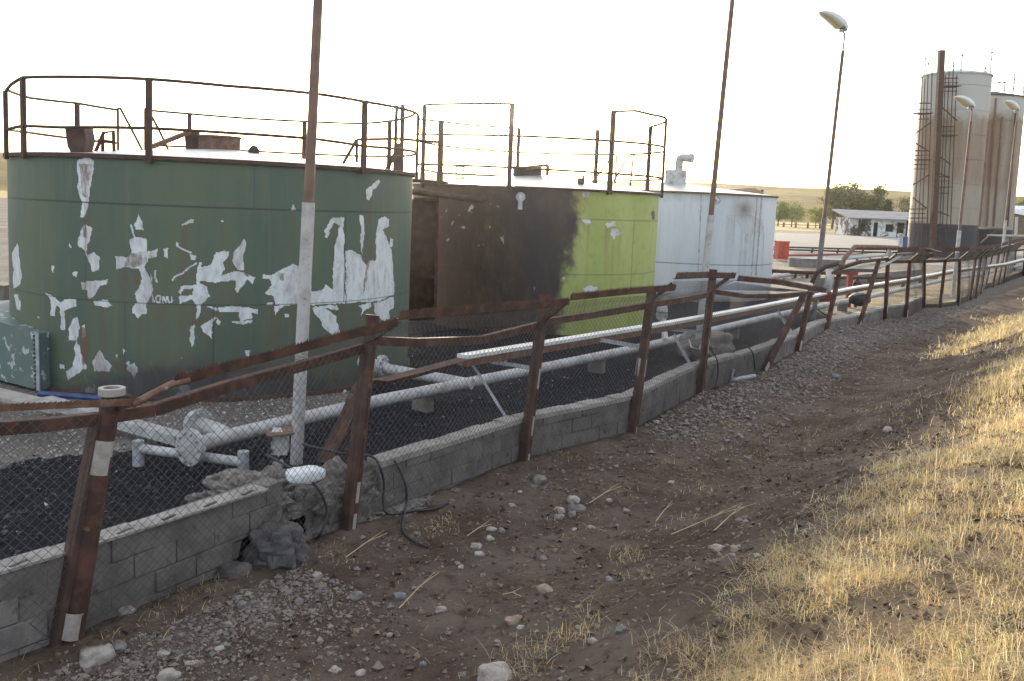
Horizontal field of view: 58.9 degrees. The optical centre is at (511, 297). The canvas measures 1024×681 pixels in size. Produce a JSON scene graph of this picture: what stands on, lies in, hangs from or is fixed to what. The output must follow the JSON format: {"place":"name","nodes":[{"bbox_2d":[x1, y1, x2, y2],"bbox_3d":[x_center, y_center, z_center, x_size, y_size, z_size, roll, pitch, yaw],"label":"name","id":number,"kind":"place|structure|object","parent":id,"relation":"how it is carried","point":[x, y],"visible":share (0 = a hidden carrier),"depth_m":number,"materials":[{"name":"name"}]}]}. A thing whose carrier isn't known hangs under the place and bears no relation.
{"place":"outdoors","nodes":[
{"label":"outdoors","id":0,"kind":"place"},
{"bbox_2d":[455,160,465,179],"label":"lattice mast","id":1,"kind":"object","parent":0,"point":[462,177],"visible":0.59,"depth_m":138.72,"materials":[{"name":"metal"}]},
{"bbox_2d":[0,276,1023,680],"bbox_3d":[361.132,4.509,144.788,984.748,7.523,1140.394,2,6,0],"label":"ground","id":2,"kind":"structure","parent":0,"point":[692,612],"depth_m":8.11,"materials":[{"name":"soil"}]},
{"bbox_2d":[79,643,115,667],"bbox_3d":[-3.087,2.657,6.710,0.183,0.149,0.262,7,8,39],"label":"stone","id":3,"kind":"object","parent":2,"relation":"on","point":[92,656],"visible":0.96,"depth_m":6.66,"materials":[{"name":"stone"}]},
{"bbox_2d":[112,640,126,652],"bbox_3d":[-2.970,2.652,6.864,0.116,0.086,0.146,2,6,0],"label":"stone","id":4,"kind":"object","parent":2,"relation":"on","point":[119,646],"visible":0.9,"depth_m":6.83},
{"bbox_2d":[117,605,135,615],"bbox_3d":[-3.135,2.542,7.324,0.190,0.105,0.121,4,6,14],"label":"stone","id":5,"kind":"object","parent":2,"relation":"on","point":[125,611],"visible":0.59,"depth_m":7.29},
{"bbox_2d":[0,477,282,662],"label":"block wall","id":6,"kind":"structure","parent":2,"relation":"on","point":[19,635],"depth_m":7.41,"materials":[{"name":"concrete"}]},
{"bbox_2d":[156,649,169,656],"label":"stone","id":7,"kind":"object","parent":2,"relation":"on","point":[162,653],"visible":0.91,"depth_m":6.83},
{"bbox_2d":[157,667,180,680],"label":"stone","id":8,"kind":"object","parent":2,"relation":"on","point":[170,674],"visible":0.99,"depth_m":6.51,"materials":[{"name":"stone"}]},
{"bbox_2d":[184,660,194,666],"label":"stone","id":9,"kind":"object","parent":2,"relation":"on","point":[189,663],"visible":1,"depth_m":6.71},
{"bbox_2d":[214,645,224,650],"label":"stone","id":10,"kind":"object","parent":2,"relation":"on","point":[219,647],"visible":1,"depth_m":6.96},
{"bbox_2d":[213,561,252,578],"bbox_3d":[-2.532,2.498,8.204,0.360,0.212,0.274,2,6,0],"label":"boulder","id":11,"kind":"object","parent":2,"relation":"on","point":[239,569],"visible":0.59,"depth_m":8.13,"materials":[{"name":"stone"}]},
{"bbox_2d":[236,600,246,608],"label":"stone","id":12,"kind":"object","parent":2,"relation":"on","point":[240,604],"visible":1,"depth_m":7.65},
{"bbox_2d":[241,519,310,569],"bbox_3d":[-2.213,2.331,8.549,0.617,0.422,0.538,2,6,0],"label":"boulder","id":13,"kind":"object","parent":2,"relation":"on","point":[286,546],"visible":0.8,"depth_m":8.37,"materials":[{"name":"stone"}]},
{"bbox_2d":[312,571,321,579],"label":"stone","id":14,"kind":"object","parent":2,"relation":"on","point":[316,575],"visible":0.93,"depth_m":8.30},
{"bbox_2d":[328,665,341,672],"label":"stone","id":15,"kind":"object","parent":2,"relation":"on","point":[335,668],"visible":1,"depth_m":6.77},
{"bbox_2d":[281,456,392,540],"bbox_3d":[-1.978,2.264,9.606,0.722,0.999,1.851,6,7,34],"label":"concrete lump","id":16,"kind":"object","parent":2,"relation":"on","point":[285,516],"visible":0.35,"depth_m":9.33,"materials":[{"name":"concrete"}]},
{"bbox_2d":[265,454,327,539],"bbox_3d":[-2.152,1.986,8.982,0.665,0.826,0.123,3,6,8],"label":"cable","id":17,"kind":"object","parent":16,"relation":"hanging from","point":[322,497],"visible":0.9,"depth_m":8.96,"materials":[{"name":"black rubber"}]},
{"bbox_2d":[285,465,325,484],"bbox_3d":[-2.042,1.760,8.977,0.412,0.179,0.269,-3,8,-41],"label":"sack","id":18,"kind":"object","parent":16,"relation":"on","point":[294,474],"visible":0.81,"depth_m":8.87,"materials":[{"name":"fabric"}]},
{"bbox_2d":[185,460,438,535],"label":"rubble chips","id":19,"kind":"object","parent":16,"relation":"on","point":[399,506],"visible":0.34,"depth_m":9.40,"materials":[{"name":"concrete"}]},
{"bbox_2d":[349,591,362,600],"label":"stone","id":20,"kind":"object","parent":2,"relation":"on","point":[355,595],"visible":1,"depth_m":7.99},
{"bbox_2d":[355,669,365,675],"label":"stone","id":21,"kind":"object","parent":2,"relation":"on","point":[360,672],"visible":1,"depth_m":6.75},
{"bbox_2d":[346,530,386,556],"bbox_3d":[-1.440,2.441,9.044,0.016,0.097,0.659,6,7,28],"label":"stalk","id":22,"kind":"object","parent":2,"relation":"on","point":[366,542],"visible":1,"depth_m":9.04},
{"bbox_2d":[302,443,447,514],"bbox_3d":[-1.397,1.965,9.805,1.689,0.854,0.367,-1,7,-26],"label":"cable","id":23,"kind":"object","parent":2,"relation":"on","point":[383,491],"visible":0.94,"depth_m":9.67,"materials":[{"name":"black rubber"}]},
{"bbox_2d":[367,494,433,520],"bbox_3d":[-1.221,2.401,10.047,0.363,0.263,1.287,7,7,36],"label":"broken footing","id":24,"kind":"object","parent":2,"relation":"on","point":[413,504],"visible":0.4,"depth_m":10.04,"materials":[{"name":"concrete"}]},
{"bbox_2d":[394,592,406,599],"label":"stone","id":25,"kind":"object","parent":2,"relation":"on","point":[400,595],"visible":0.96,"depth_m":8.01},
{"bbox_2d":[0,269,826,651],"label":"chain link fence","id":26,"kind":"object","parent":2,"relation":"on","point":[78,563],"visible":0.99,"depth_m":9.26,"materials":[{"name":"metal"}]},
{"bbox_2d":[399,571,438,608],"bbox_3d":[-0.824,2.599,8.119,0.018,0.140,0.645,5,7,27],"label":"stalk","id":27,"kind":"object","parent":2,"relation":"on","point":[417,588],"visible":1,"depth_m":8.08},
{"bbox_2d":[435,606,446,612],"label":"stone","id":28,"kind":"object","parent":2,"relation":"on","point":[438,609],"visible":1,"depth_m":7.82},
{"bbox_2d":[470,543,481,548],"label":"stone","id":29,"kind":"object","parent":2,"relation":"on","point":[476,545],"visible":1,"depth_m":9.20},
{"bbox_2d":[474,551,484,556],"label":"stone","id":30,"kind":"object","parent":2,"relation":"on","point":[479,554],"visible":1,"depth_m":8.99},
{"bbox_2d":[476,661,511,680],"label":"stone","id":31,"kind":"object","parent":2,"relation":"on","point":[490,670],"visible":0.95,"depth_m":6.27,"materials":[{"name":"stone"}]},
{"bbox_2d":[0,297,1023,680],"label":"dry grass","id":32,"kind":"structure","parent":2,"relation":"on","point":[996,329],"depth_m":5.99,"materials":[{"name":"plant"}]},
{"bbox_2d":[504,615,522,625],"bbox_3d":[0.012,2.672,7.494,0.151,0.094,0.121,2,6,0],"label":"stone","id":33,"kind":"object","parent":2,"relation":"on","point":[511,620],"visible":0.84,"depth_m":7.46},
{"bbox_2d":[9,319,1023,680],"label":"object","id":34,"kind":"object","parent":2,"relation":"on","point":[603,605],"visible":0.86,"depth_m":7.91,"materials":[{"name":"plant"}]},
{"bbox_2d":[27,295,1016,680],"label":"gravel","id":35,"kind":"structure","parent":2,"relation":"on","point":[295,575],"depth_m":8.88,"materials":[{"name":"gravel"}]},
{"bbox_2d":[532,474,546,483],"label":"stone","id":36,"kind":"object","parent":2,"relation":"on","point":[538,479],"visible":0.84,"depth_m":11.43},
{"bbox_2d":[535,584,554,593],"bbox_3d":[0.298,2.638,8.160,0.130,0.098,0.168,-1,7,-26],"label":"stone","id":37,"kind":"object","parent":2,"relation":"on","point":[543,588],"visible":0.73,"depth_m":8.14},
{"bbox_2d":[553,513,564,519],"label":"stone","id":38,"kind":"object","parent":2,"relation":"on","point":[560,516],"visible":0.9,"depth_m":10.30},
{"bbox_2d":[554,506,565,512],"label":"stone","id":39,"kind":"object","parent":2,"relation":"on","point":[560,509],"visible":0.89,"depth_m":10.50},
{"bbox_2d":[568,511,575,517],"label":"stone","id":40,"kind":"object","parent":2,"relation":"on","point":[572,514],"visible":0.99,"depth_m":10.36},
{"bbox_2d":[567,495,580,504],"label":"stone","id":41,"kind":"object","parent":2,"relation":"on","point":[573,499],"visible":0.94,"depth_m":10.76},
{"bbox_2d":[568,504,585,512],"bbox_3d":[0.750,2.464,10.566,0.221,0.128,0.165,0,6,-18],"label":"stone","id":42,"kind":"object","parent":2,"relation":"on","point":[578,508],"visible":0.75,"depth_m":10.52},
{"bbox_2d":[587,637,596,643],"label":"stone","id":43,"kind":"object","parent":2,"relation":"on","point":[592,640],"visible":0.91,"depth_m":6.37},
{"bbox_2d":[615,624,626,632],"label":"stone","id":44,"kind":"object","parent":2,"relation":"on","point":[620,629],"visible":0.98,"depth_m":6.38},
{"bbox_2d":[367,295,921,506],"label":"block wall","id":45,"kind":"structure","parent":2,"relation":"on","point":[816,327],"depth_m":12.65,"materials":[{"name":"concrete"}]},
{"bbox_2d":[394,459,428,547],"bbox_3d":[-1.107,2.136,9.650,0.214,0.646,1.255,0,7,-24],"label":"cable","id":46,"kind":"object","parent":45,"relation":"hanging from","point":[403,518],"visible":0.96,"depth_m":9.81,"materials":[{"name":"black rubber"}]},
{"bbox_2d":[709,346,718,388],"bbox_3d":[3.851,1.259,17.803,0.270,0.894,1.018,2,6,0],"label":"cable","id":47,"kind":"object","parent":45,"relation":"hanging from","point":[717,368],"visible":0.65,"depth_m":17.38,"materials":[{"name":"black rubber"}]},
{"bbox_2d":[671,502,755,534],"bbox_3d":[2.176,2.358,9.747,1.234,0.194,0.027,-1,7,-32],"label":"stalk","id":48,"kind":"object","parent":2,"relation":"on","point":[711,517],"visible":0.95,"depth_m":9.71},
{"bbox_2d":[711,544,724,551],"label":"stone","id":49,"kind":"object","parent":2,"relation":"on","point":[717,547],"visible":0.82,"depth_m":8.15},
{"bbox_2d":[731,545,738,551],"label":"stone","id":50,"kind":"object","parent":2,"relation":"on","point":[734,548],"visible":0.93,"depth_m":7.87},
{"bbox_2d":[729,369,755,381],"bbox_3d":[4.613,1.556,18.262,0.886,0.302,0.169,-2,7,-34],"label":"pipe stub","id":51,"kind":"object","parent":2,"relation":"on","point":[750,376],"visible":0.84,"depth_m":18.27,"materials":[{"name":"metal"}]},
{"bbox_2d":[883,426,892,432],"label":"stone","id":52,"kind":"object","parent":2,"relation":"on","point":[886,429],"visible":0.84,"depth_m":13.27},
{"bbox_2d":[824,238,1023,329],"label":"chain link fence","id":53,"kind":"object","parent":2,"relation":"on","point":[985,256],"visible":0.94,"depth_m":33.38,"materials":[{"name":"metal"}]},
{"bbox_2d":[810,261,857,292],"bbox_3d":[8.680,-0.557,24.488,1.338,0.897,0.489,-1,7,-30],"label":"bent sheet","id":54,"kind":"object","parent":53,"relation":"attached to","point":[829,280],"visible":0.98,"depth_m":24.30,"materials":[{"name":"white paint"}]},
{"bbox_2d":[0,191,1023,561],"bbox_3d":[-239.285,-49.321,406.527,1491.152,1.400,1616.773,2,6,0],"label":"yard","id":55,"kind":"structure","parent":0,"point":[802,235],"depth_m":13.65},
{"bbox_2d":[0,281,8,300],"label":"concrete curb","id":56,"kind":"structure","parent":55,"relation":"on","point":[4,290],"depth_m":18.95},
{"bbox_2d":[0,300,49,390],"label":"steel box","id":57,"kind":"object","parent":55,"relation":"on","point":[24,356],"visible":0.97,"depth_m":14.09,"materials":[{"name":"green paint"}]},
{"bbox_2d":[0,388,72,413],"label":"plank","id":58,"kind":"object","parent":55,"relation":"on","point":[9,396],"visible":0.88,"depth_m":11.40,"materials":[{"name":"wood"}]},
{"bbox_2d":[3,75,419,401],"bbox_3d":[-5.388,-1.221,16.871,7.167,4.863,7.171,2,6,0],"label":"storage tank","id":59,"kind":"object","parent":55,"relation":"on","point":[139,273],"visible":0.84,"depth_m":13.76,"materials":[{"name":"metal"}]},
{"bbox_2d":[356,104,448,184],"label":"walkway","id":60,"kind":"structure","parent":59,"relation":"attached to","point":[398,163],"depth_m":20.22,"materials":[{"name":"metal"}]},
{"bbox_2d":[184,459,316,515],"bbox_3d":[-2.592,2.018,9.133,1.354,0.621,1.052,-1,7,-30],"label":"rubble mound","id":61,"kind":"object","parent":55,"relation":"on","point":[225,486],"visible":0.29,"depth_m":8.99,"materials":[{"name":"stone"}]},
{"bbox_2d":[265,426,294,454],"bbox_3d":[-2.569,1.595,10.017,0.293,0.268,0.317,0,6,-20],"label":"pipe","id":62,"kind":"object","parent":55,"relation":"on","point":[279,436],"visible":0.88,"depth_m":9.96,"materials":[{"name":"metal"}]},
{"bbox_2d":[290,0,322,464],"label":"street lamp","id":63,"kind":"object","parent":55,"relation":"on","point":[305,268],"visible":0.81,"depth_m":10.43,"materials":[{"name":"metal"}]},
{"bbox_2d":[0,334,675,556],"bbox_3d":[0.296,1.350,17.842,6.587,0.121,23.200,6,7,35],"label":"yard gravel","id":64,"kind":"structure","parent":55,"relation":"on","point":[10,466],"depth_m":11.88,"materials":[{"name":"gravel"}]},
{"bbox_2d":[37,390,125,400],"bbox_3d":[-6.196,1.465,13.325,1.460,0.190,0.309,2,6,0],"label":"hose","id":65,"kind":"object","parent":64,"relation":"on","point":[65,395],"visible":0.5,"depth_m":13.33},
{"bbox_2d":[42,396,179,445],"bbox_3d":[-5.253,1.586,11.826,2.848,0.170,0.200,6,7,31],"label":"pipe","id":66,"kind":"object","parent":64,"relation":"on","point":[147,430],"visible":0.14,"depth_m":11.40,"materials":[{"name":"white paint"}]},
{"bbox_2d":[409,102,667,334],"bbox_3d":[0.657,-2.229,25.185,6.936,5.623,7.168,2,6,0],"label":"storage tank","id":67,"kind":"object","parent":55,"relation":"on","point":[527,233],"visible":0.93,"depth_m":22.25,"materials":[{"name":"metal"}]},
{"bbox_2d":[132,264,1021,470],"bbox_3d":[15.083,-0.350,35.504,2.574,1.110,63.603,7,8,37],"label":"pipeline","id":68,"kind":"object","parent":55,"relation":"on","point":[841,304],"visible":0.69,"depth_m":13.01,"materials":[{"name":"white paint"}]},
{"bbox_2d":[316,258,1023,464],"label":"cable tray","id":69,"kind":"object","parent":55,"relation":"on","point":[815,297],"visible":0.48,"depth_m":13.89,"materials":[{"name":"metal"}]},
{"bbox_2d":[819,291,831,301],"bbox_3d":[8.869,-0.046,25.672,0.540,0.332,0.350,2,6,0],"label":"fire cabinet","id":70,"kind":"object","parent":69,"relation":"on","point":[828,297],"visible":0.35,"depth_m":25.51,"materials":[{"name":"metal"}]},
{"bbox_2d":[621,153,778,301],"bbox_3d":[6.534,-2.896,35.232,7.212,5.330,7.212,2,6,0],"label":"storage tank","id":71,"kind":"object","parent":55,"relation":"on","point":[743,234],"visible":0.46,"depth_m":31.99,"materials":[{"name":"metal"}]},
{"bbox_2d":[676,330,735,359],"bbox_3d":[4.360,1.129,20.124,1.125,0.842,1.826,6,7,29],"label":"concrete lump","id":72,"kind":"object","parent":55,"relation":"on","point":[726,336],"visible":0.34,"depth_m":19.62,"materials":[{"name":"concrete"}]},
{"bbox_2d":[695,0,734,338],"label":"street lamp","id":73,"kind":"object","parent":55,"relation":"on","point":[708,241],"visible":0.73,"depth_m":19.23,"materials":[{"name":"metal"}]},
{"bbox_2d":[722,188,763,193],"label":"canopy","id":74,"kind":"object","parent":55,"relation":"on","point":[752,190],"visible":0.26,"depth_m":94.70,"materials":[{"name":"metal"}]},
{"bbox_2d":[774,240,789,259],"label":"fire box","id":75,"kind":"object","parent":55,"relation":"on","point":[781,250],"visible":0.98,"depth_m":59.65,"materials":[{"name":"red paint"}]},
{"bbox_2d":[776,201,787,225],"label":"tree","id":76,"kind":"object","parent":55,"relation":"on","point":[781,210],"visible":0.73,"depth_m":170.52,"materials":[{"name":"green plant"}]},
{"bbox_2d":[771,273,812,278],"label":"pipe run","id":77,"kind":"object","parent":55,"relation":"on","point":[781,275],"visible":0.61,"depth_m":44.76,"materials":[{"name":"white paint"}]},
{"bbox_2d":[776,200,808,226],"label":"tree","id":78,"kind":"object","parent":55,"relation":"on","point":[796,212],"visible":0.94,"depth_m":170.19,"materials":[{"name":"green plant"}]},
{"bbox_2d":[772,269,825,277],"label":"pipe run","id":79,"kind":"object","parent":55,"relation":"on","point":[796,272],"visible":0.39,"depth_m":45.34,"materials":[{"name":"metal"}]},
{"bbox_2d":[778,222,832,228],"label":"field fence","id":80,"kind":"object","parent":55,"relation":"on","point":[795,224],"visible":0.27,"depth_m":164.19,"materials":[{"name":"metal"}]},
{"bbox_2d":[787,258,840,268],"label":"concrete curb","id":81,"kind":"structure","parent":55,"relation":"on","point":[801,262],"depth_m":54.34,"materials":[{"name":"concrete"}]},
{"bbox_2d":[806,205,823,227],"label":"tree","id":82,"kind":"object","parent":55,"relation":"on","point":[818,216],"visible":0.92,"depth_m":170.70,"materials":[{"name":"green plant"}]},
{"bbox_2d":[773,253,865,256],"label":"pipe run","id":83,"kind":"object","parent":55,"relation":"on","point":[817,254],"visible":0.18,"depth_m":66.38,"materials":[{"name":"red paint"}]},
{"bbox_2d":[811,10,848,319],"bbox_3d":[9.226,-3.775,27.003,1.054,9.219,0.445,-1,7,-26],"label":"street lamp","id":84,"kind":"object","parent":55,"relation":"on","point":[834,20],"visible":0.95,"depth_m":27.04,"materials":[{"name":"metal"}]},
{"bbox_2d":[817,184,850,227],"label":"tree","id":85,"kind":"object","parent":55,"relation":"on","point":[835,201],"visible":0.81,"depth_m":169.40,"materials":[{"name":"green plant"}]},
{"bbox_2d":[773,248,903,253],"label":"pipe run","id":86,"kind":"object","parent":55,"relation":"on","point":[836,251],"visible":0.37,"depth_m":70.31,"materials":[{"name":"metal"}]},
{"bbox_2d":[789,246,896,251],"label":"pipe run","id":87,"kind":"object","parent":55,"relation":"on","point":[836,248],"visible":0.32,"depth_m":71.53,"materials":[{"name":"metal"}]},
{"bbox_2d":[824,179,875,216],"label":"tree","id":88,"kind":"object","parent":55,"relation":"on","point":[856,196],"visible":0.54,"depth_m":173.07,"materials":[{"name":"green plant"}]},
{"bbox_2d":[842,272,860,306],"bbox_3d":[12.003,-0.239,32.099,0.664,1.351,0.280,2,6,0],"label":"valve stand","id":89,"kind":"object","parent":55,"relation":"on","point":[849,281],"visible":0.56,"depth_m":31.99,"materials":[{"name":"red paint"}]},
{"bbox_2d":[848,292,870,305],"bbox_3d":[11.155,0.066,29.105,0.799,0.449,0.450,0,7,-23],"label":"pump motor","id":90,"kind":"object","parent":55,"relation":"on","point":[857,298],"visible":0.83,"depth_m":28.90,"materials":[{"name":"grey metal"}]},
{"bbox_2d":[813,269,920,286],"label":"concrete curb","id":91,"kind":"structure","parent":55,"relation":"on","point":[842,281],"depth_m":44.52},
{"bbox_2d":[832,209,908,236],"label":"burnt hut","id":92,"kind":"object","parent":55,"relation":"on","point":[873,223],"visible":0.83,"depth_m":117.63,"materials":[{"name":"paint"}]},
{"bbox_2d":[873,222,877,235],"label":"door","id":93,"kind":"structure","parent":92,"relation":"in","point":[875,223],"depth_m":117.77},
{"bbox_2d":[885,224,892,231],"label":"window","id":94,"kind":"structure","parent":92,"relation":"in","point":[889,227],"depth_m":117.77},
{"bbox_2d":[896,223,903,236],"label":"door","id":95,"kind":"structure","parent":92,"relation":"in","point":[900,226],"depth_m":117.74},
{"bbox_2d":[863,182,891,210],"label":"tree","id":96,"kind":"object","parent":55,"relation":"on","point":[878,198],"visible":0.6,"depth_m":172.86,"materials":[{"name":"green plant"}]},
{"bbox_2d":[841,252,914,260],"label":"pipe run","id":97,"kind":"object","parent":55,"relation":"on","point":[868,256],"visible":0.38,"depth_m":63.57,"materials":[{"name":"metal"}]},
{"bbox_2d":[834,276,937,288],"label":"pipe run","id":98,"kind":"object","parent":55,"relation":"on","point":[867,278],"visible":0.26,"depth_m":40.56,"materials":[{"name":"metal"}]},
{"bbox_2d":[881,198,896,210],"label":"tree","id":99,"kind":"object","parent":55,"relation":"on","point":[891,202],"visible":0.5,"depth_m":173.34,"materials":[{"name":"green plant"}]},
{"bbox_2d":[893,196,909,211],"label":"tree","id":100,"kind":"object","parent":55,"relation":"on","point":[906,208],"visible":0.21,"depth_m":170.65,"materials":[{"name":"green plant"}]},
{"bbox_2d":[897,233,907,249],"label":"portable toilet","id":101,"kind":"object","parent":55,"relation":"on","point":[902,240],"visible":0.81,"depth_m":61.81,"materials":[{"name":"white paint"}]},
{"bbox_2d":[908,50,961,256],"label":"stair tower","id":102,"kind":"structure","parent":55,"relation":"on","point":[939,113],"depth_m":69.56,"materials":[{"name":"metal"}]},
{"bbox_2d":[907,47,993,257],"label":"silo","id":103,"kind":"object","parent":55,"relation":"on","point":[975,87],"visible":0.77,"depth_m":71.02,"materials":[{"name":"paint"}]},
{"bbox_2d":[976,228,1002,250],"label":"loading platform","id":104,"kind":"structure","parent":103,"relation":"attached to","point":[992,232],"depth_m":72.83,"materials":[{"name":"metal"}]},
{"bbox_2d":[951,95,974,297],"bbox_3d":[18.098,-4.008,37.028,1.059,8.290,0.445,-1,7,-26],"label":"street lamp","id":105,"kind":"object","parent":55,"relation":"on","point":[967,102],"visible":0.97,"depth_m":37.08,"materials":[{"name":"metal"}]},
{"bbox_2d":[976,71,1023,255],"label":"silo","id":106,"kind":"object","parent":55,"relation":"on","point":[999,144],"visible":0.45,"depth_m":76.89,"materials":[{"name":"paint"}]},
{"bbox_2d":[987,234,1023,252],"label":"loading dock","id":107,"kind":"object","parent":55,"relation":"on","point":[1006,238],"visible":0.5,"depth_m":61.63,"materials":[{"name":"concrete"}]},
{"bbox_2d":[998,100,1019,282],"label":"street lamp","id":108,"kind":"object","parent":55,"relation":"on","point":[1012,105],"visible":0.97,"depth_m":49.37,"materials":[{"name":"metal"}]},
{"bbox_2d":[1011,206,1023,244],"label":"shed","id":109,"kind":"structure","parent":55,"relation":"on","point":[1018,225],"depth_m":106.29,"materials":[{"name":"metal"}]},
{"bbox_2d":[1014,217,1017,234],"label":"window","id":110,"kind":"structure","parent":109,"relation":"in","point":[1016,218],"depth_m":104.23,"materials":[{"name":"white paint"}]},
{"bbox_2d":[1015,197,1023,205],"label":"tree","id":111,"kind":"object","parent":55,"relation":"on","point":[1021,203],"visible":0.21,"depth_m":170.28,"materials":[{"name":"green plant"}]},
{"bbox_2d":[0,152,1023,223],"bbox_3d":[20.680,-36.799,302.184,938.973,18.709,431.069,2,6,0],"label":"hills","id":112,"kind":"structure","parent":0,"point":[806,197],"depth_m":389.84,"materials":[{"name":"plant"}]},
{"bbox_2d":[0,0,1023,195],"label":"sky","id":113,"kind":"structure","parent":0,"point":[564,66],"materials":[{"name":"white"}]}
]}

